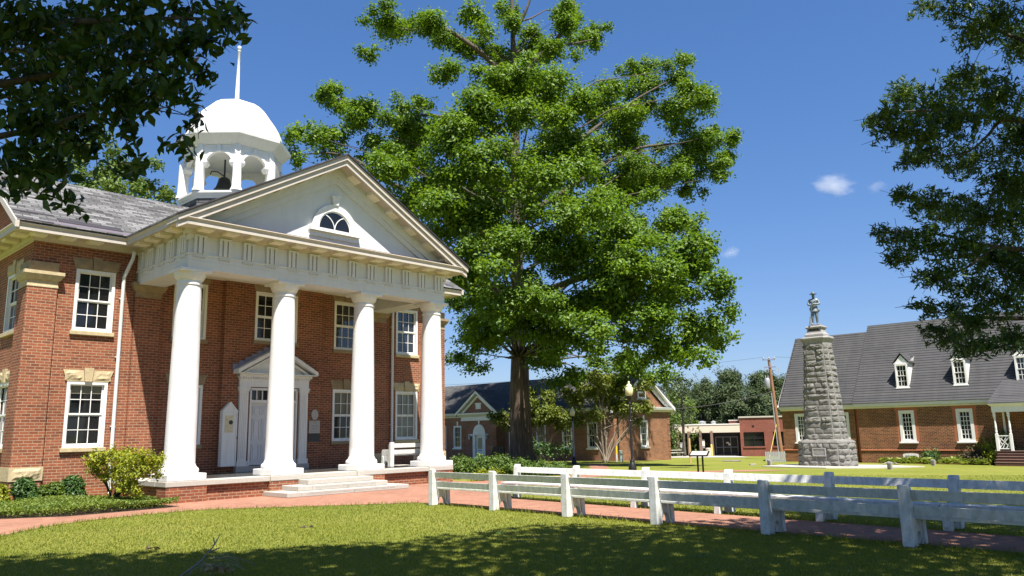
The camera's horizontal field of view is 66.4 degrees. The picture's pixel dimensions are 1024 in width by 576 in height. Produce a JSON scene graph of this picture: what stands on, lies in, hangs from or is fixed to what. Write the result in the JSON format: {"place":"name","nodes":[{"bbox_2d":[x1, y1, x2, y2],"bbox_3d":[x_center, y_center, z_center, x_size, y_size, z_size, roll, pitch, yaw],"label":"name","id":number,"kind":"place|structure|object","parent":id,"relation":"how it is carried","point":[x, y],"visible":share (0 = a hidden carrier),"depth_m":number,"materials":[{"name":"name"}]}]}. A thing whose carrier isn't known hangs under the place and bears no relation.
{"place":"outdoors","nodes":[
{"label":"outdoors","id":0,"kind":"place"},
{"bbox_2d":[0,481,527,535],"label":"brick plaza","id":1,"kind":"structure","parent":0,"point":[419,492],"depth_m":21.52,"materials":[{"name":"red brick"}]},
{"bbox_2d":[428,469,488,505],"bbox_3d":[-1.127,4.986,19.497,0.625,0.910,2.329,9,-14,-43],"label":"park bench","id":2,"kind":"object","parent":1,"relation":"on","point":[438,490],"visible":0.86,"depth_m":19.76,"materials":[{"name":"paint"}]},
{"bbox_2d":[0,456,1023,575],"bbox_3d":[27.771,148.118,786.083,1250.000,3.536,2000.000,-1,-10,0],"label":"lawn","id":3,"kind":"structure","parent":0,"point":[710,464],"depth_m":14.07,"materials":[{"name":"green plant"}]},
{"bbox_2d":[0,483,11,501],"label":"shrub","id":4,"kind":"object","parent":3,"relation":"on","point":[4,496],"visible":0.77,"depth_m":21.43,"materials":[{"name":"yellow plant"}]},
{"bbox_2d":[10,475,38,499],"bbox_3d":[-13.801,5.758,22.160,0.761,0.924,0.730,8,-14,-39],"label":"boxwood","id":5,"kind":"object","parent":3,"relation":"on","point":[26,488],"visible":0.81,"depth_m":21.99,"materials":[{"name":"green plant"}]},
{"bbox_2d":[36,484,51,496],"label":"boxwood","id":6,"kind":"object","parent":3,"relation":"on","point":[41,490],"visible":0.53,"depth_m":22.31,"materials":[{"name":"green plant"}]},
{"bbox_2d":[44,481,66,495],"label":"boxwood","id":7,"kind":"object","parent":3,"relation":"on","point":[56,487],"visible":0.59,"depth_m":22.52,"materials":[{"name":"green plant"}]},
{"bbox_2d":[61,474,87,496],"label":"boxwood","id":8,"kind":"object","parent":3,"relation":"on","point":[74,484],"visible":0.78,"depth_m":22.91,"materials":[{"name":"green plant"}]},
{"bbox_2d":[0,504,176,518],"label":"planting bed","id":9,"kind":"object","parent":3,"relation":"on","point":[99,511],"visible":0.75,"depth_m":19.69,"materials":[{"name":"brown soil"}]},
{"bbox_2d":[0,494,178,517],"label":"ground cover","id":10,"kind":"object","parent":9,"relation":"on","point":[59,504],"visible":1,"depth_m":19.93,"materials":[{"name":"green plant"}]},
{"bbox_2d":[81,442,167,499],"bbox_3d":[-10.794,5.072,21.346,3.511,1.796,1.782,-8,-13,35],"label":"azalea bush","id":11,"kind":"object","parent":9,"relation":"on","point":[125,463],"visible":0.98,"depth_m":20.99,"materials":[{"name":"yellow plant"}]},
{"bbox_2d":[30,125,176,204],"bbox_3d":[-32.588,0.214,59.046,14.693,27.096,8.553,-5,-11,19],"label":"shade tree","id":12,"kind":"object","parent":3,"relation":"on","point":[106,176],"visible":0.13,"depth_m":60.03,"materials":[{"name":"green plant"}]},
{"bbox_2d":[0,0,257,223],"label":"maple tree","id":13,"kind":"object","parent":3,"relation":"on","point":[85,31],"visible":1,"depth_m":6.21,"materials":[{"name":"green plant"}]},
{"bbox_2d":[180,535,253,575],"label":"twig heap","id":14,"kind":"object","parent":3,"relation":"on","point":[220,568],"visible":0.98,"depth_m":10.44,"materials":[{"name":"brown plant"}]},
{"bbox_2d":[0,46,469,503],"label":"courthouse","id":15,"kind":"structure","parent":3,"relation":"on","point":[275,306],"depth_m":26.12,"materials":[{"name":"brick"}]},
{"bbox_2d":[0,369,9,452],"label":"window","id":16,"kind":"structure","parent":15,"relation":"in","point":[4,375],"depth_m":24.37,"materials":[{"name":"white paint"}]},
{"bbox_2d":[0,258,24,337],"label":"window","id":17,"kind":"structure","parent":15,"relation":"in","point":[13,285],"depth_m":25.11,"materials":[{"name":"white paint"}]},
{"bbox_2d":[59,368,113,452],"bbox_3d":[-13.278,3.783,24.347,0.210,2.580,1.480,-11,-14,43],"label":"window","id":18,"kind":"structure","parent":15,"relation":"in","point":[85,402],"depth_m":24.38,"materials":[{"name":"white paint"}]},
{"bbox_2d":[69,257,121,336],"bbox_3d":[-13.344,0.273,24.994,0.210,2.520,1.480,-11,-14,43],"label":"window","id":19,"kind":"structure","parent":15,"relation":"in","point":[93,307],"depth_m":25.03,"materials":[{"name":"white paint"}]},
{"bbox_2d":[163,373,207,449],"bbox_3d":[-11.132,4.153,26.568,0.210,2.580,1.480,-11,-14,43],"label":"window","id":20,"kind":"structure","parent":15,"relation":"in","point":[202,378],"depth_m":26.92,"materials":[{"name":"white paint"}]},
{"bbox_2d":[169,278,210,343],"bbox_3d":[-11.197,0.643,27.216,0.210,2.520,1.480,-11,-14,43],"label":"window","id":21,"kind":"structure","parent":15,"relation":"in","point":[204,298],"depth_m":27.51,"materials":[{"name":"white paint"}]},
{"bbox_2d":[218,402,238,466],"bbox_3d":[-9.873,5.070,27.201,0.242,2.220,0.620,-11,-14,43],"label":"notice case","id":22,"kind":"object","parent":15,"relation":"attached to","point":[229,411],"visible":1,"depth_m":27.11,"materials":[{"name":"white paint"}]},
{"bbox_2d":[249,403,266,464],"bbox_3d":[-9.123,5.274,28.329,0.104,2.200,0.895,-11,-14,43],"label":"door","id":23,"kind":"structure","parent":15,"relation":"in","point":[257,430],"depth_m":28.26,"materials":[{"name":"grey paint"}]},
{"bbox_2d":[253,284,300,346],"bbox_3d":[-8.854,0.975,29.418,0.210,2.380,2.040,-11,-14,43],"label":"window","id":24,"kind":"structure","parent":15,"relation":"in","point":[264,295],"depth_m":29.12,"materials":[{"name":"white paint"}]},
{"bbox_2d":[308,409,319,441],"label":"wall plaques","id":25,"kind":"object","parent":15,"relation":"attached to","point":[314,426],"depth_m":29.86,"materials":[{"name":"stone"}]},
{"bbox_2d":[308,196,360,243],"bbox_3d":[-6.185,-2.460,27.417,0.172,1.530,2.050,-11,-14,43],"label":"window","id":26,"kind":"structure","parent":15,"relation":"in","point":[332,221],"depth_m":27.41,"materials":[{"name":"white paint"}]},
{"bbox_2d":[330,379,350,444],"bbox_3d":[-6.674,4.920,31.180,0.211,2.580,1.480,-11,-14,43],"label":"window","id":27,"kind":"structure","parent":15,"relation":"in","point":[341,399],"depth_m":31.10,"materials":[{"name":"white paint"}]},
{"bbox_2d":[332,295,353,353],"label":"window","id":28,"kind":"structure","parent":15,"relation":"in","point":[344,309],"depth_m":31.78,"materials":[{"name":"white paint"}]},
{"bbox_2d":[381,442,419,466],"bbox_3d":[-4.185,6.417,30.265,0.615,0.910,1.745,-11,-14,43],"label":"porch bench","id":29,"kind":"object","parent":15,"relation":"on","point":[387,456],"visible":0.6,"depth_m":29.81,"materials":[{"name":"paint"}]},
{"bbox_2d":[394,381,419,442],"bbox_3d":[-4.528,5.290,33.399,0.210,2.580,1.480,-11,-14,43],"label":"window","id":30,"kind":"structure","parent":15,"relation":"in","point":[405,402],"depth_m":33.46,"materials":[{"name":"white paint"}]},
{"bbox_2d":[395,308,418,358],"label":"window","id":31,"kind":"structure","parent":15,"relation":"in","point":[406,320],"depth_m":34.12,"materials":[{"name":"white paint"}]},
{"bbox_2d":[447,453,477,472],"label":"hedge shrub","id":32,"kind":"object","parent":3,"relation":"on","point":[460,465],"visible":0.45,"depth_m":32.12,"materials":[{"name":"green plant"}]},
{"bbox_2d":[467,453,498,473],"bbox_3d":[-1.360,7.552,32.773,1.656,1.261,1.440,-1,-10,0],"label":"hedge shrub","id":33,"kind":"object","parent":3,"relation":"on","point":[486,463],"visible":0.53,"depth_m":32.59,"materials":[{"name":"green plant"}]},
{"bbox_2d":[470,467,504,480],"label":"golden shrub","id":34,"kind":"object","parent":3,"relation":"on","point":[486,472],"visible":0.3,"depth_m":30.66,"materials":[{"name":"yellow plant"}]},
{"bbox_2d":[490,446,504,461],"bbox_3d":[-1.131,12.919,60.677,1.480,1.280,0.130,-11,-14,42],"label":"wall sign","id":35,"kind":"object","parent":3,"relation":"on","point":[498,449],"visible":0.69,"depth_m":60.65,"materials":[{"name":"black metal"}]},
{"bbox_2d":[488,452,516,474],"bbox_3d":[-0.521,7.592,33.210,1.771,1.255,1.336,-1,-10,0],"label":"hedge shrub","id":36,"kind":"object","parent":3,"relation":"on","point":[505,465],"visible":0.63,"depth_m":33.03,"materials":[{"name":"green plant"}]},
{"bbox_2d":[280,0,745,463],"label":"oak tree","id":37,"kind":"object","parent":3,"relation":"on","point":[619,270],"visible":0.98,"depth_m":51.22,"materials":[{"name":"green plant"}]},
{"bbox_2d":[509,455,537,475],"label":"hedge shrub","id":38,"kind":"object","parent":3,"relation":"on","point":[523,462],"visible":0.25,"depth_m":33.56,"materials":[{"name":"green plant"}]},
{"bbox_2d":[489,471,560,510],"bbox_3d":[0.473,4.649,17.836,0.625,0.910,2.329,9,-14,-43],"label":"park bench","id":39,"kind":"object","parent":3,"relation":"on","point":[499,494],"visible":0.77,"depth_m":18.04,"materials":[{"name":"paint"}]},
{"bbox_2d":[486,385,571,461],"bbox_3d":[1.720,11.035,64.306,7.470,6.561,4.611,-7,-12,27],"label":"crape myrtle","id":40,"kind":"object","parent":3,"relation":"on","point":[550,412],"visible":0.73,"depth_m":63.72,"materials":[{"name":"green plant"}]},
{"bbox_2d":[501,464,571,497],"bbox_3d":[0.679,5.263,21.184,0.625,0.910,2.288,8,-14,-41],"label":"park bench","id":41,"kind":"object","parent":3,"relation":"on","point":[518,469],"visible":0.53,"depth_m":21.35,"materials":[{"name":"paint"}]},
{"bbox_2d":[533,437,546,454],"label":"shrub","id":42,"kind":"object","parent":3,"relation":"on","point":[535,450],"visible":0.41,"depth_m":60.56,"materials":[{"name":"green plant"}]},
{"bbox_2d":[527,456,557,475],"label":"hedge shrub","id":43,"kind":"object","parent":3,"relation":"on","point":[543,464],"visible":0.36,"depth_m":33.94,"materials":[{"name":"green plant"}]},
{"bbox_2d":[537,440,558,461],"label":"shrub","id":44,"kind":"object","parent":3,"relation":"on","point":[548,450],"visible":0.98,"depth_m":60.66,"materials":[{"name":"green plant"}]},
{"bbox_2d":[545,460,571,474],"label":"hedge shrub","id":45,"kind":"object","parent":3,"relation":"on","point":[556,465],"visible":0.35,"depth_m":34.32,"materials":[{"name":"green plant"}]},
{"bbox_2d":[445,373,674,460],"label":"brick annex","id":46,"kind":"object","parent":3,"relation":"on","point":[471,431],"visible":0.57,"depth_m":68.54,"materials":[{"name":"red brick"}]},
{"bbox_2d":[452,426,461,448],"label":"window","id":47,"kind":"structure","parent":46,"relation":"in","point":[457,429],"depth_m":75.58,"materials":[{"name":"white paint"}]},
{"bbox_2d":[536,425,545,449],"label":"window","id":48,"kind":"structure","parent":46,"relation":"in","point":[544,426],"depth_m":68.30,"materials":[{"name":"white paint"}]},
{"bbox_2d":[562,427,572,449],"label":"window","id":49,"kind":"structure","parent":46,"relation":"in","point":[564,434],"depth_m":66.26,"materials":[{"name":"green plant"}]},
{"bbox_2d":[586,422,598,449],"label":"window","id":50,"kind":"structure","parent":46,"relation":"in","point":[591,445],"depth_m":64.46,"materials":[{"name":"white paint"}]},
{"bbox_2d":[640,420,649,448],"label":"window","id":51,"kind":"structure","parent":46,"relation":"in","point":[643,431],"depth_m":66.03,"materials":[{"name":"white paint"}]},
{"bbox_2d":[554,438,575,461],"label":"shrub","id":52,"kind":"object","parent":3,"relation":"on","point":[564,450],"visible":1,"depth_m":60.59,"materials":[{"name":"green plant"}]},
{"bbox_2d":[570,406,576,463],"bbox_3d":[4.157,9.988,53.054,0.377,3.860,0.377,-9,-13,38],"label":"street lamp","id":53,"kind":"object","parent":3,"relation":"on","point":[572,414],"visible":1,"depth_m":53.10,"materials":[{"name":"black metal"}]},
{"bbox_2d":[560,465,640,490],"bbox_3d":[2.213,4.927,19.518,0.625,0.910,2.288,8,-14,-41],"label":"park bench","id":54,"kind":"object","parent":3,"relation":"on","point":[577,471],"visible":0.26,"depth_m":19.56,"materials":[{"name":"paint"}]},
{"bbox_2d":[560,473,648,516],"bbox_3d":[2.074,4.313,16.174,0.625,0.910,2.329,9,-14,-43],"label":"fence","id":55,"kind":"object","parent":3,"relation":"on","point":[571,498],"visible":0.84,"depth_m":16.33,"materials":[{"name":"paint"}]},
{"bbox_2d":[558,367,655,462],"bbox_3d":[6.872,9.158,56.206,6.646,6.943,4.923,4,-12,-27],"label":"crape myrtle","id":56,"kind":"object","parent":3,"relation":"on","point":[601,388],"visible":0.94,"depth_m":55.80,"materials":[{"name":"green plant"}]},
{"bbox_2d":[471,470,785,482],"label":"brick cross walk","id":57,"kind":"structure","parent":3,"relation":"on","point":[679,471],"depth_m":36.95,"materials":[{"name":"red brick"}]},
{"bbox_2d":[625,381,636,469],"bbox_3d":[5.674,6.604,37.404,0.418,4.280,0.418,2,-11,-17],"label":"street lamp","id":58,"kind":"object","parent":3,"relation":"on","point":[629,394],"visible":0.94,"depth_m":37.41,"materials":[{"name":"black metal"}]},
{"bbox_2d":[629,467,723,507],"bbox_3d":[3.748,4.591,17.852,0.625,0.910,2.288,8,-14,-41],"label":"park bench","id":59,"kind":"object","parent":3,"relation":"on","point":[646,472],"visible":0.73,"depth_m":17.96,"materials":[{"name":"paint"}]},
{"bbox_2d":[664,390,688,455],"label":"deciduous tree","id":60,"kind":"object","parent":3,"relation":"on","point":[674,435],"visible":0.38,"depth_m":94.10,"materials":[{"name":"green plant"}]},
{"bbox_2d":[657,369,701,455],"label":"tree","id":61,"kind":"object","parent":3,"relation":"on","point":[675,384],"visible":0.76,"depth_m":89.83,"materials":[{"name":"green plant"}]},
{"bbox_2d":[669,397,695,424],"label":"pine tree","id":62,"kind":"object","parent":3,"relation":"on","point":[678,411],"visible":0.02,"depth_m":129.44,"materials":[{"name":"green plant"}]},
{"bbox_2d":[675,395,710,455],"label":"deciduous tree","id":63,"kind":"object","parent":3,"relation":"on","point":[692,439],"visible":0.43,"depth_m":96.99,"materials":[{"name":"green plant"}]},
{"bbox_2d":[679,376,713,413],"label":"pine tree","id":64,"kind":"object","parent":3,"relation":"on","point":[689,396],"visible":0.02,"depth_m":136.25,"materials":[{"name":"green plant"}]},
{"bbox_2d":[689,451,709,471],"bbox_3d":[8.432,7.822,35.145,0.840,0.978,0.574,-6,-12,25],"label":"reading podium","id":65,"kind":"object","parent":3,"relation":"on","point":[697,454],"visible":0.94,"depth_m":35.09,"materials":[{"name":"white metal"}]},
{"bbox_2d":[677,375,724,424],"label":"pine tree","id":66,"kind":"object","parent":3,"relation":"on","point":[707,386],"visible":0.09,"depth_m":126.90,"materials":[{"name":"green plant"}]},
{"bbox_2d":[648,476,758,524],"bbox_3d":[3.674,3.977,14.513,0.625,0.910,2.329,9,-14,-43],"label":"fence","id":67,"kind":"object","parent":3,"relation":"on","point":[661,505],"visible":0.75,"depth_m":14.61,"materials":[{"name":"paint"}]},
{"bbox_2d":[685,385,721,423],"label":"pine tree","id":68,"kind":"object","parent":3,"relation":"on","point":[702,399],"visible":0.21,"depth_m":121.71,"materials":[{"name":"green plant"}]},
{"bbox_2d":[712,365,743,423],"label":"pine tree","id":69,"kind":"object","parent":3,"relation":"on","point":[726,390],"visible":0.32,"depth_m":119.54,"materials":[{"name":"green plant"}]},
{"bbox_2d":[711,366,746,406],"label":"pine tree","id":70,"kind":"object","parent":3,"relation":"on","point":[717,384],"visible":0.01,"depth_m":138.79,"materials":[{"name":"green plant"}]},
{"bbox_2d":[674,416,784,455],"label":"modern block","id":71,"kind":"structure","parent":3,"relation":"on","point":[748,435],"depth_m":94.58,"materials":[{"name":"red brick"}]},
{"bbox_2d":[743,432,765,447],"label":"window","id":72,"kind":"structure","parent":71,"relation":"in","point":[751,439],"depth_m":94.13,"materials":[{"name":"black glass"}]},
{"bbox_2d":[773,432,783,447],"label":"window","id":73,"kind":"structure","parent":71,"relation":"in","point":[782,436],"depth_m":93.42,"materials":[{"name":"black glass"}]},
{"bbox_2d":[712,369,746,412],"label":"pine tree","id":74,"kind":"object","parent":3,"relation":"on","point":[741,377],"visible":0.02,"depth_m":131.05,"materials":[{"name":"green plant"}]},
{"bbox_2d":[716,395,752,423],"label":"pine tree","id":75,"kind":"object","parent":3,"relation":"on","point":[738,408],"visible":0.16,"depth_m":111.77,"materials":[{"name":"green plant"}]},
{"bbox_2d":[728,383,766,419],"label":"pine tree","id":76,"kind":"object","parent":3,"relation":"on","point":[751,393],"visible":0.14,"depth_m":114.65,"materials":[{"name":"green plant"}]},
{"bbox_2d":[471,500,1023,552],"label":"brick walk","id":77,"kind":"structure","parent":3,"relation":"on","point":[995,542],"depth_m":14.30,"materials":[{"name":"red brick"}]},
{"bbox_2d":[744,370,778,407],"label":"pine tree","id":78,"kind":"object","parent":3,"relation":"on","point":[759,381],"visible":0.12,"depth_m":122.38,"materials":[{"name":"green plant"}]},
{"bbox_2d":[745,395,780,415],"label":"pine tree","id":79,"kind":"object","parent":3,"relation":"on","point":[766,408],"visible":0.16,"depth_m":110.56,"materials":[{"name":"green plant"}]},
{"bbox_2d":[712,469,823,513],"bbox_3d":[5.283,4.255,16.187,0.625,0.910,2.288,8,-14,-41],"label":"fence","id":80,"kind":"object","parent":3,"relation":"on","point":[730,476],"visible":0.66,"depth_m":16.34,"materials":[{"name":"paint"}]},
{"bbox_2d":[760,369,783,399],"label":"pine tree","id":81,"kind":"object","parent":3,"relation":"on","point":[774,380],"visible":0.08,"depth_m":128.53,"materials":[{"name":"green plant"}]},
{"bbox_2d":[762,357,782,458],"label":"utility pole","id":82,"kind":"object","parent":3,"relation":"on","point":[768,381],"visible":0.96,"depth_m":74.12,"materials":[{"name":"brown wood"}]},
{"bbox_2d":[677,391,772,408],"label":"overhead wire","id":83,"kind":"object","parent":82,"relation":"attached to","point":[721,403],"visible":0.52,"depth_m":73.73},
{"bbox_2d":[765,451,785,461],"bbox_3d":[19.744,12.659,58.624,1.480,0.780,0.090,-4,-11,15],"label":"slatted screen","id":84,"kind":"object","parent":3,"relation":"on","point":[776,456],"visible":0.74,"depth_m":58.57,"materials":[{"name":"white wood"}]},
{"bbox_2d":[776,372,785,392],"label":"pine tree","id":85,"kind":"object","parent":3,"relation":"on","point":[781,383],"visible":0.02,"depth_m":121.74,"materials":[{"name":"green plant"}]},
{"bbox_2d":[757,480,899,534],"bbox_3d":[5.274,3.640,12.851,0.625,0.910,2.329,9,-14,-43],"label":"fence","id":86,"kind":"object","parent":3,"relation":"on","point":[771,511],"visible":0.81,"depth_m":12.89,"materials":[{"name":"paint"}]},
{"bbox_2d":[813,472,947,521],"bbox_3d":[6.817,3.919,14.521,0.625,0.910,2.288,8,-14,-41],"label":"fence","id":87,"kind":"object","parent":3,"relation":"on","point":[831,479],"visible":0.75,"depth_m":14.67,"materials":[{"name":"paint"}]},
{"bbox_2d":[777,311,1023,465],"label":"colonial house","id":88,"kind":"structure","parent":3,"relation":"on","point":[905,392],"depth_m":56.01,"materials":[{"name":"brick"}]},
{"bbox_2d":[794,414,803,443],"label":"window","id":89,"kind":"structure","parent":88,"relation":"in","point":[799,418],"depth_m":61.01,"materials":[{"name":"white paint"}]},
{"bbox_2d":[844,412,850,438],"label":"window","id":90,"kind":"structure","parent":88,"relation":"in","point":[846,415],"depth_m":58.47,"materials":[{"name":"white paint"}]},
{"bbox_2d":[898,410,918,442],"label":"window","id":91,"kind":"structure","parent":88,"relation":"in","point":[906,417],"depth_m":55.51,"materials":[{"name":"white paint"}]},
{"bbox_2d":[955,408,976,442],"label":"window","id":92,"kind":"structure","parent":88,"relation":"in","point":[964,417],"depth_m":53.01,"materials":[{"name":"white paint"}]},
{"bbox_2d":[907,456,922,463],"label":"hosta","id":93,"kind":"object","parent":3,"relation":"on","point":[914,459],"visible":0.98,"depth_m":53.08,"materials":[{"name":"green plant"}]},
{"bbox_2d":[919,446,944,463],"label":"shrub","id":94,"kind":"object","parent":3,"relation":"on","point":[932,454],"visible":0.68,"depth_m":53.31,"materials":[{"name":"green plant"}]},
{"bbox_2d":[856,0,1023,362],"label":"willow oak","id":95,"kind":"object","parent":3,"relation":"on","point":[1007,259],"visible":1,"depth_m":13.29,"materials":[{"name":"green plant"}]},
{"bbox_2d":[944,455,962,463],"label":"hosta","id":96,"kind":"object","parent":3,"relation":"on","point":[953,460],"visible":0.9,"depth_m":51.50,"materials":[{"name":"green plant"}]},
{"bbox_2d":[897,484,1023,547],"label":"fence","id":97,"kind":"object","parent":3,"relation":"on","point":[913,519],"visible":0.96,"depth_m":11.46,"materials":[{"name":"paint"}]},
{"bbox_2d":[956,457,969,463],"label":"hosta","id":98,"kind":"object","parent":3,"relation":"on","point":[962,461],"visible":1,"depth_m":51.04,"materials":[{"name":"green plant"}]},
{"bbox_2d":[956,444,988,464],"bbox_3d":[30.522,11.156,51.658,2.216,1.658,2.406,5,-12,-30],"label":"shrub","id":99,"kind":"object","parent":3,"relation":"on","point":[973,453],"visible":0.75,"depth_m":51.34,"materials":[{"name":"green plant"}]},
{"bbox_2d":[940,475,1023,530],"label":"fence","id":100,"kind":"object","parent":3,"relation":"on","point":[955,483],"visible":0.69,"depth_m":13.36,"materials":[{"name":"paint"}]},
{"bbox_2d":[975,429,1000,464],"bbox_3d":[31.298,10.554,51.258,1.564,2.647,2.472,-1,-10,0],"label":"shrub","id":101,"kind":"object","parent":3,"relation":"on","point":[987,445],"visible":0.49,"depth_m":51.10,"materials":[{"name":"green plant"}]},
{"bbox_2d":[984,447,996,464],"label":"shrub","id":102,"kind":"object","parent":3,"relation":"on","point":[991,456],"visible":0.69,"depth_m":50.12,"materials":[{"name":"green plant"}]},
{"bbox_2d":[986,428,1022,451],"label":"shrub","id":103,"kind":"object","parent":3,"relation":"on","point":[1004,433],"visible":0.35,"depth_m":50.28,"materials":[{"name":"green plant"}]},
{"bbox_2d":[0,0,1023,392],"label":"sky","id":104,"kind":"structure","parent":0,"point":[797,77],"materials":[{"name":"blue"}]},
{"bbox_2d":[588,463,610,469],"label":"brick side path","id":105,"kind":"structure","parent":0,"point":[597,466],"depth_m":46.78,"materials":[{"name":"red brick"}]},
{"bbox_2d":[671,456,741,457],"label":"driveway","id":106,"kind":"structure","parent":0,"point":[705,456],"depth_m":88.65,"materials":[{"name":"concrete"}]},
{"bbox_2d":[761,464,924,468],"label":"monument pavement","id":107,"kind":"structure","parent":0,"point":[840,467],"depth_m":43.91,"materials":[{"name":"concrete"}]},
{"bbox_2d":[798,324,858,465],"bbox_3d":[18.462,6.327,46.505,3.172,8.350,2.228,-11,-14,43],"label":"war monument","id":108,"kind":"object","parent":107,"relation":"on","point":[826,441],"visible":1,"depth_m":45.87,"materials":[{"name":"stone"}]},
{"bbox_2d":[807,292,819,324],"bbox_3d":[18.281,1.243,47.510,0.770,2.020,0.584,0,-11,-7],"label":"soldier statue","id":109,"kind":"object","parent":108,"relation":"on","point":[814,308],"visible":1,"depth_m":47.40,"materials":[{"name":"stone"}]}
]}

